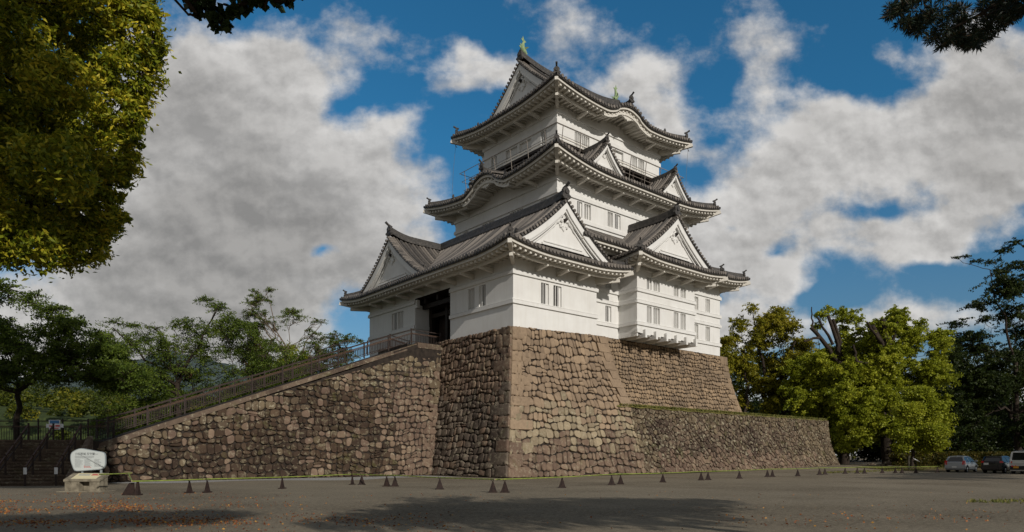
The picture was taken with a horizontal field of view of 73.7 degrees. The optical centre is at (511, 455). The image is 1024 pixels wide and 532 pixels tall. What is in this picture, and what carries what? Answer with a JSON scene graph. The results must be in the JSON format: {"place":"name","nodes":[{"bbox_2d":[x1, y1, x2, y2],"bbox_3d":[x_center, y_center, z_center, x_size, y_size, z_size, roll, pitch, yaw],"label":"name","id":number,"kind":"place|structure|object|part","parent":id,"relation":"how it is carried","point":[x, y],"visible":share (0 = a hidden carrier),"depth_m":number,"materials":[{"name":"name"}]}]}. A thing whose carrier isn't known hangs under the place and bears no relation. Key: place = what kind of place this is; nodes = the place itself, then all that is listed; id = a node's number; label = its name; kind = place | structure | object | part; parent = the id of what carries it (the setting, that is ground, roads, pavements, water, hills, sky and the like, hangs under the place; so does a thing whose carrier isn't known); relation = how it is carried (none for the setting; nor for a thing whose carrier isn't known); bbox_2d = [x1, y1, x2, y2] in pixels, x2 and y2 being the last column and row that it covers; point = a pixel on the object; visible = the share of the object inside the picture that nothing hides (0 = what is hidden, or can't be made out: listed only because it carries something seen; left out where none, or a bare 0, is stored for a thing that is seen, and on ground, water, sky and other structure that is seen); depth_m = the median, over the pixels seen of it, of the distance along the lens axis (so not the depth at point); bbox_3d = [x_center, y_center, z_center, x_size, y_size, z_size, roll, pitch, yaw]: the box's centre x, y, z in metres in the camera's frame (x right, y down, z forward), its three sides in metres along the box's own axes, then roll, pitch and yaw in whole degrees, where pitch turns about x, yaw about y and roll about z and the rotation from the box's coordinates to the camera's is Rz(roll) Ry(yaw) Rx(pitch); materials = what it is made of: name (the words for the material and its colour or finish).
{"place":"outdoors","nodes":[
{"label":"outdoors","id":0,"kind":"place"},
{"bbox_2d":[0,400,161,440],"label":"hillside","id":1,"kind":"structure","parent":0,"point":[43,416],"depth_m":75.03,"materials":[{"name":"green plant"}]},
{"bbox_2d":[0,277,161,439],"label":"cherry tree","id":2,"kind":"object","parent":1,"relation":"on","point":[72,358],"visible":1,"depth_m":46.12,"materials":[{"name":"green plant"}]},
{"bbox_2d":[0,380,263,439],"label":"wooded slope","id":3,"kind":"structure","parent":1,"relation":"on","point":[77,402],"depth_m":72.70,"materials":[{"name":"green plant"}]},
{"bbox_2d":[236,331,272,390],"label":"conifer","id":4,"kind":"object","parent":1,"relation":"on","point":[254,345],"visible":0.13,"depth_m":69.27,"materials":[{"name":"green plant"}]},
{"bbox_2d":[266,340,322,384],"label":"tree","id":5,"kind":"object","parent":1,"relation":"on","point":[296,350],"visible":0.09,"depth_m":67.81,"materials":[{"name":"green plant"}]},
{"bbox_2d":[8,350,260,398],"bbox_3d":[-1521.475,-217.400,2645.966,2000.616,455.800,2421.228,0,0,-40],"label":"mountain","id":6,"kind":"structure","parent":0,"point":[193,365],"depth_m":2542.80,"materials":[{"name":"green plant"}]},
{"bbox_2d":[0,456,1023,531],"bbox_3d":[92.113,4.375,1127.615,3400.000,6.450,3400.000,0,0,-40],"label":"ground","id":7,"kind":"structure","parent":0,"point":[535,505],"depth_m":22.26,"materials":[{"name":"grey asphalt"}]},
{"bbox_2d":[0,423,106,485],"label":"stone stairs","id":8,"kind":"structure","parent":7,"relation":"on","point":[43,462],"depth_m":37.50,"materials":[{"name":"grey stone"}]},
{"bbox_2d":[0,419,114,439],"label":"landing railing","id":9,"kind":"object","parent":8,"relation":"on","point":[62,429],"visible":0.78,"depth_m":43.59,"materials":[{"name":"brown metal"}]},
{"bbox_2d":[46,420,63,428],"bbox_3d":[-28.950,-1.950,43.219,1.100,0.600,0.046,0,0,0],"label":"notice banner","id":10,"kind":"object","parent":9,"relation":"attached to","point":[57,425],"visible":0.95,"depth_m":43.20,"materials":[{"name":"white"}]},
{"bbox_2d":[56,448,115,491],"bbox_3d":[-18.881,0.650,30.300,1.950,1.940,1.100,0,0,1],"label":"stone monument","id":11,"kind":"object","parent":7,"relation":"on","point":[82,460],"visible":1,"depth_m":30.53,"materials":[{"name":"grey stone"}]},
{"bbox_2d":[0,0,181,284],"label":"tree","id":12,"kind":"object","parent":7,"relation":"on","point":[50,142],"visible":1,"depth_m":21.45,"materials":[{"name":"green plant"}]},
{"bbox_2d":[122,482,142,495],"bbox_3d":[-15.271,1.330,27.390,0.760,0.540,0.320,0,0,0],"label":"corner stand","id":13,"kind":"object","parent":7,"relation":"on","point":[131,489],"visible":0.98,"depth_m":27.35,"materials":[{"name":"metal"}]},
{"bbox_2d":[131,478,210,481],"bbox_3d":[-14.088,1.028,28.368,0.068,0.078,3.202,0,0,41],"label":"bamboo pole","id":14,"kind":"object","parent":13,"relation":"on","point":[166,480],"visible":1,"depth_m":28.06,"materials":[{"name":"green"}]},
{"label":"bamboo pole","id":15,"kind":"object","parent":13,"relation":"on","visible":0},
{"bbox_2d":[98,473,131,474],"bbox_3d":[-17.396,0.802,29.953,0.068,0.074,2.240,0,0,4],"label":"bamboo pole","id":16,"kind":"object","parent":15,"relation":"on","point":[113,473],"visible":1,"depth_m":29.73,"materials":[{"name":"green"}]},
{"bbox_2d":[184,478,194,492],"bbox_3d":[-13.743,1.285,29.090,0.220,0.630,0.400,0,0,11],"label":"barrier stand","id":17,"kind":"object","parent":7,"relation":"on","point":[189,488],"visible":1,"depth_m":29.04,"materials":[{"name":"plastic"}]},
{"bbox_2d":[75,294,311,435],"bbox_3d":[-27.339,-5.784,57.832,23.252,15.373,8.976,0,0,2],"label":"cherry tree","id":18,"kind":"object","parent":7,"relation":"on","point":[201,346],"visible":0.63,"depth_m":57.12,"materials":[{"name":"green plant"}]},
{"bbox_2d":[184,371,193,391],"bbox_3d":[-27.405,-6.220,58.120,0.680,1.903,0.839,0,0,0],"label":"loudspeaker","id":19,"kind":"object","parent":18,"relation":"attached to","point":[189,374],"visible":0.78,"depth_m":57.76,"materials":[{"name":"grey metal"}]},
{"bbox_2d":[202,478,211,492],"bbox_3d":[-13.104,1.285,29.357,0.220,0.630,0.400,0,0,11],"label":"barrier stand","id":20,"kind":"object","parent":7,"relation":"on","point":[207,489],"visible":1,"depth_m":29.31,"materials":[{"name":"plastic"}]},
{"bbox_2d":[174,0,302,34],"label":"tree","id":21,"kind":"object","parent":7,"relation":"on","point":[214,15],"visible":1,"depth_m":7.16,"materials":[{"name":"green plant"}]},
{"bbox_2d":[91,342,442,482],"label":"stone ramp","id":22,"kind":"structure","parent":7,"relation":"on","point":[375,415],"depth_m":49.57,"materials":[{"name":"stone"}]},
{"bbox_2d":[96,334,409,438],"bbox_3d":[-17.848,-5.840,53.080,25.198,9.480,1.291,0,0,-45],"label":"ramp railing","id":23,"kind":"object","parent":22,"relation":"on","point":[264,384],"visible":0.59,"depth_m":50.92,"materials":[{"name":"brown metal"}]},
{"bbox_2d":[107,328,440,437],"bbox_3d":[-15.551,-5.840,50.298,25.120,9.480,0.330,0,0,-42],"label":"ramp railing","id":24,"kind":"object","parent":22,"relation":"on","point":[282,375],"visible":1,"depth_m":48.80,"materials":[{"name":"brown metal"}]},
{"bbox_2d":[111,475,449,482],"bbox_3d":[-13.617,1.594,45.281,21.850,0.001,5.836,0,0,-40],"label":"gravel strip","id":25,"kind":"object","parent":7,"relation":"on","point":[349,478],"visible":0.78,"depth_m":45.23,"materials":[{"name":"grey gravel"}]},
{"bbox_2d":[278,476,285,488],"bbox_3d":[-11.047,1.285,32.821,0.220,0.630,0.400,0,0,11],"label":"barrier stand","id":26,"kind":"object","parent":7,"relation":"on","point":[282,485],"visible":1,"depth_m":32.77,"materials":[{"name":"plastic"}]},
{"bbox_2d":[232,288,364,376],"bbox_3d":[-20.583,-7.398,63.989,13.492,16.976,5.893,0,0,3],"label":"cherry tree","id":27,"kind":"object","parent":7,"relation":"on","point":[290,312],"visible":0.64,"depth_m":63.85,"materials":[{"name":"green plant"}]},
{"bbox_2d":[358,475,365,484],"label":"barrier stand","id":28,"kind":"object","parent":7,"relation":"on","point":[361,481],"visible":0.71,"depth_m":37.34,"materials":[{"name":"plastic"}]},
{"bbox_2d":[382,474,390,486],"bbox_3d":[-6.450,1.285,35.163,0.400,0.630,0.220,0,0,11],"label":"barrier stand","id":29,"kind":"object","parent":7,"relation":"on","point":[386,483],"visible":1,"depth_m":35.13,"materials":[{"name":"plastic"}]},
{"bbox_2d":[391,474,398,486],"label":"barrier stand","id":30,"kind":"object","parent":7,"relation":"on","point":[394,483],"visible":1,"depth_m":35.13,"materials":[{"name":"plastic"}]},
{"bbox_2d":[394,475,500,479],"bbox_3d":[-3.346,1.033,32.224,0.068,0.099,8.373,0,0,-43],"label":"bamboo pole","id":31,"kind":"object","parent":30,"relation":"on","point":[445,477],"visible":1,"depth_m":31.91,"materials":[{"name":"green"}]},
{"bbox_2d":[435,477,443,489],"bbox_3d":[-3.403,1.285,32.161,0.400,0.630,0.220,0,0,-13],"label":"barrier stand","id":32,"kind":"object","parent":7,"relation":"on","point":[439,486],"visible":1,"depth_m":32.12,"materials":[{"name":"plastic"}]},
{"bbox_2d":[488,479,497,492],"bbox_3d":[-0.823,1.285,29.354,0.400,0.630,0.220,0,0,0],"label":"barrier stand","id":33,"kind":"object","parent":7,"relation":"on","point":[492,489],"visible":1,"depth_m":29.32,"materials":[{"name":"plastic"}]},
{"bbox_2d":[500,479,509,492],"bbox_3d":[-0.305,1.285,29.361,0.400,0.630,0.220,0,0,7],"label":"barrier stand","id":34,"kind":"object","parent":7,"relation":"on","point":[504,489],"visible":1,"depth_m":29.32,"materials":[{"name":"plastic"}]},
{"bbox_2d":[0,491,1020,531],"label":"fallen leaves","id":35,"kind":"object","parent":7,"relation":"on","point":[145,520],"visible":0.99,"depth_m":17.19,"materials":[{"name":"brown plant"}]},
{"bbox_2d":[431,326,646,477],"bbox_3d":[-2.635,-4.268,62.319,15.705,11.793,25.575,0,0,-40],"label":"turret stone base","id":36,"kind":"object","parent":7,"relation":"on","point":[520,402],"visible":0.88,"depth_m":53.40,"materials":[{"name":"brown stone"}]},
{"bbox_2d":[339,181,633,356],"bbox_3d":[-3.582,-15.523,63.059,13.848,12.246,26.828,0,0,-40],"label":"entrance turret","id":37,"kind":"object","parent":36,"relation":"on","point":[490,276],"visible":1,"depth_m":55.85,"materials":[{"name":"white paint"}]},
{"bbox_2d":[439,319,444,341],"bbox_3d":[-6.032,-11.075,62.430,0.110,2.950,2.152,0,0,-40],"label":"timber door","id":38,"kind":"structure","parent":37,"relation":"in","point":[441,322],"depth_m":62.82,"materials":[{"name":"brown wood"}]},
{"bbox_2d":[558,475,565,487],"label":"barrier stand","id":39,"kind":"object","parent":7,"relation":"on","point":[562,485],"visible":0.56,"depth_m":33.65,"materials":[{"name":"plastic"}]},
{"bbox_2d":[608,475,615,484],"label":"barrier stand","id":40,"kind":"object","parent":7,"relation":"on","point":[611,481],"visible":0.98,"depth_m":36.92,"materials":[{"name":"plastic"}]},
{"bbox_2d":[494,474,613,479],"bbox_3d":[2.494,1.036,33.328,0.068,0.094,10.475,0,0,38],"label":"bamboo pole","id":41,"kind":"object","parent":40,"relation":"on","point":[551,477],"visible":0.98,"depth_m":32.35,"materials":[{"name":"green"}]},
{"bbox_2d":[617,475,623,483],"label":"barrier stand","id":42,"kind":"object","parent":7,"relation":"on","point":[620,481],"visible":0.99,"depth_m":37.83,"materials":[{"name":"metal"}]},
{"bbox_2d":[616,403,839,474],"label":"terrace stone wall","id":43,"kind":"structure","parent":7,"relation":"on","point":[679,439],"depth_m":67.04,"materials":[{"name":"brown stone"}]},
{"bbox_2d":[606,337,741,411],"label":"keep stone base","id":44,"kind":"object","parent":43,"relation":"on","point":[652,375],"visible":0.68,"depth_m":65.25,"materials":[{"name":"brown stone"}]},
{"bbox_2d":[423,37,750,355],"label":"castle keep","id":45,"kind":"structure","parent":44,"relation":"on","point":[541,133],"depth_m":63.49,"materials":[{"name":"white paint"}]},
{"bbox_2d":[781,371,893,461],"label":"tree","id":46,"kind":"object","parent":7,"relation":"on","point":[863,453],"visible":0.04,"depth_m":120.73,"materials":[{"name":"green plant"}]},
{"bbox_2d":[747,394,1023,460],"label":"background wood","id":47,"kind":"object","parent":7,"relation":"on","point":[762,400],"depth_m":130.64,"materials":[{"name":"green plant"}]},
{"bbox_2d":[821,466,1023,503],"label":"grass tufts","id":48,"kind":"object","parent":7,"relation":"on","point":[973,500],"visible":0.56,"depth_m":61.94,"materials":[{"name":"green plant"}]},
{"bbox_2d":[878,0,1023,54],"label":"pine tree","id":49,"kind":"object","parent":7,"relation":"on","point":[998,15],"visible":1,"depth_m":9.56,"materials":[{"name":"green plant"}]},
{"bbox_2d":[944,456,977,471],"bbox_3d":[43.344,0.797,65.787,4.262,1.585,2.100,0,0,-40],"label":"hatchback car","id":50,"kind":"object","parent":7,"relation":"on","point":[958,463],"visible":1,"depth_m":64.67,"materials":[{"name":"silver metal"}]},
{"bbox_3d":[41.994,0.380,64.641,0.228,0.380,1.280,0,0,-40],"label":"rear window","id":51,"kind":"part","parent":50,"relation":"part of","materials":[{"name":"black glass"}]},
{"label":"windows","id":52,"kind":"part","parent":50,"relation":"part of","materials":[{"name":"blue glass"}]},
{"bbox_2d":[911,237,1023,451],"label":"tree","id":53,"kind":"object","parent":7,"relation":"on","point":[985,379],"visible":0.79,"depth_m":90.85,"materials":[{"name":"green plant"}]},
{"bbox_2d":[953,350,1023,451],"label":"tree","id":54,"kind":"object","parent":7,"relation":"on","point":[1006,442],"visible":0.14,"depth_m":103.29,"materials":[{"name":"green plant"}]},
{"bbox_2d":[981,455,1009,472],"bbox_3d":[44.361,0.792,62.130,4.040,1.595,2.080,0,0,-37],"label":"parked car","id":55,"kind":"object","parent":7,"relation":"on","point":[995,463],"visible":0.72,"depth_m":60.98,"materials":[{"name":"black paint"}]},
{"bbox_3d":[42.994,0.345,61.083,0.198,0.342,1.296,0,0,-37],"label":"rear window","id":56,"kind":"part","parent":55,"relation":"part of","materials":[{"name":"black glass"}]},
{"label":"windows","id":57,"kind":"part","parent":55,"relation":"part of","materials":[{"name":"blue glass"}]},
{"bbox_2d":[1009,451,1023,473],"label":"parked van","id":58,"kind":"object","parent":7,"relation":"on","point":[1016,461],"visible":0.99,"depth_m":58.59,"materials":[{"name":"grey paint"}]},
{"bbox_3d":[43.552,0.080,58.356,0.061,0.562,1.328,0,0,-40],"label":"rear window","id":59,"kind":"part","parent":58,"relation":"part of","materials":[{"name":"black glass"}]},
{"bbox_2d":[0,0,1023,455],"label":"sky","id":60,"kind":"structure","parent":0,"point":[846,161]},
{"bbox_2d":[859,466,1019,472],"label":"wooded soil","id":61,"kind":"structure","parent":0,"point":[944,470],"depth_m":71.52,"materials":[{"name":"brown soil"}]},
{"bbox_2d":[731,351,793,414],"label":"tree","id":62,"kind":"object","parent":61,"relation":"on","point":[739,382],"visible":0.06,"depth_m":116.66,"materials":[{"name":"green plant"}]},
{"bbox_2d":[720,302,834,428],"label":"camphor tree","id":63,"kind":"object","parent":61,"relation":"on","point":[779,324],"visible":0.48,"depth_m":94.91,"materials":[{"name":"green plant"}]},
{"bbox_2d":[776,304,895,463],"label":"camphor tree","id":64,"kind":"object","parent":61,"relation":"on","point":[820,360],"visible":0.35,"depth_m":88.75,"materials":[{"name":"green plant"}]},
{"bbox_2d":[809,304,962,462],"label":"camphor tree","id":65,"kind":"object","parent":61,"relation":"on","point":[862,392],"visible":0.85,"depth_m":85.39,"materials":[{"name":"green plant"}]},
{"bbox_2d":[835,383,945,460],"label":"tree","id":66,"kind":"object","parent":61,"relation":"on","point":[871,450],"visible":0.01,"depth_m":115.96,"materials":[{"name":"green plant"}]},
{"bbox_2d":[886,384,955,467],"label":"maple tree","id":67,"kind":"object","parent":61,"relation":"on","point":[921,410],"visible":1,"depth_m":76.03,"materials":[{"name":"green plant"}]},
{"bbox_2d":[887,451,1012,467],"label":"clipped hedge","id":68,"kind":"object","parent":61,"relation":"on","point":[936,459],"visible":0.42,"depth_m":83.46,"materials":[{"name":"green plant"}]},
{"bbox_2d":[904,362,1023,448],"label":"tree","id":69,"kind":"object","parent":61,"relation":"on","point":[1000,413],"visible":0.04,"depth_m":111.46,"materials":[{"name":"green plant"}]},
{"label":"barrier stand","id":70,"kind":"object","parent":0,"visible":0},
{"bbox_2d":[203,474,350,479],"bbox_3d":[-11.014,1.033,33.403,0.068,0.099,9.270,0,0,29],"label":"bamboo pole","id":71,"kind":"object","parent":70,"relation":"on","point":[272,477],"visible":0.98,"depth_m":32.44,"materials":[{"name":"green"}]},
{"bbox_2d":[353,474,393,475],"bbox_3d":[-7.389,1.029,36.235,3.641,0.079,0.068,0,0,43],"label":"bamboo pole","id":72,"kind":"object","parent":70,"relation":"on","point":[372,474],"visible":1,"depth_m":36.31,"materials":[{"name":"green"}]},
{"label":"barrier stand","id":73,"kind":"object","parent":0,"visible":0},
{"bbox_2d":[614,471,704,474],"bbox_3d":[8.984,1.033,40.708,0.068,0.099,10.048,0,0,45],"label":"bamboo pole","id":74,"kind":"object","parent":73,"relation":"on","point":[655,473],"visible":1,"depth_m":39.87,"materials":[{"name":"green"}]},
{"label":"barrier stand","id":75,"kind":"object","parent":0,"visible":0},
{"bbox_2d":[705,469,766,471],"bbox_3d":[15.730,1.036,47.518,9.937,0.094,0.068,0,0,-44],"label":"bamboo pole","id":76,"kind":"object","parent":75,"relation":"on","point":[736,470],"visible":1,"depth_m":47.38,"materials":[{"name":"green wood"}]}
]}

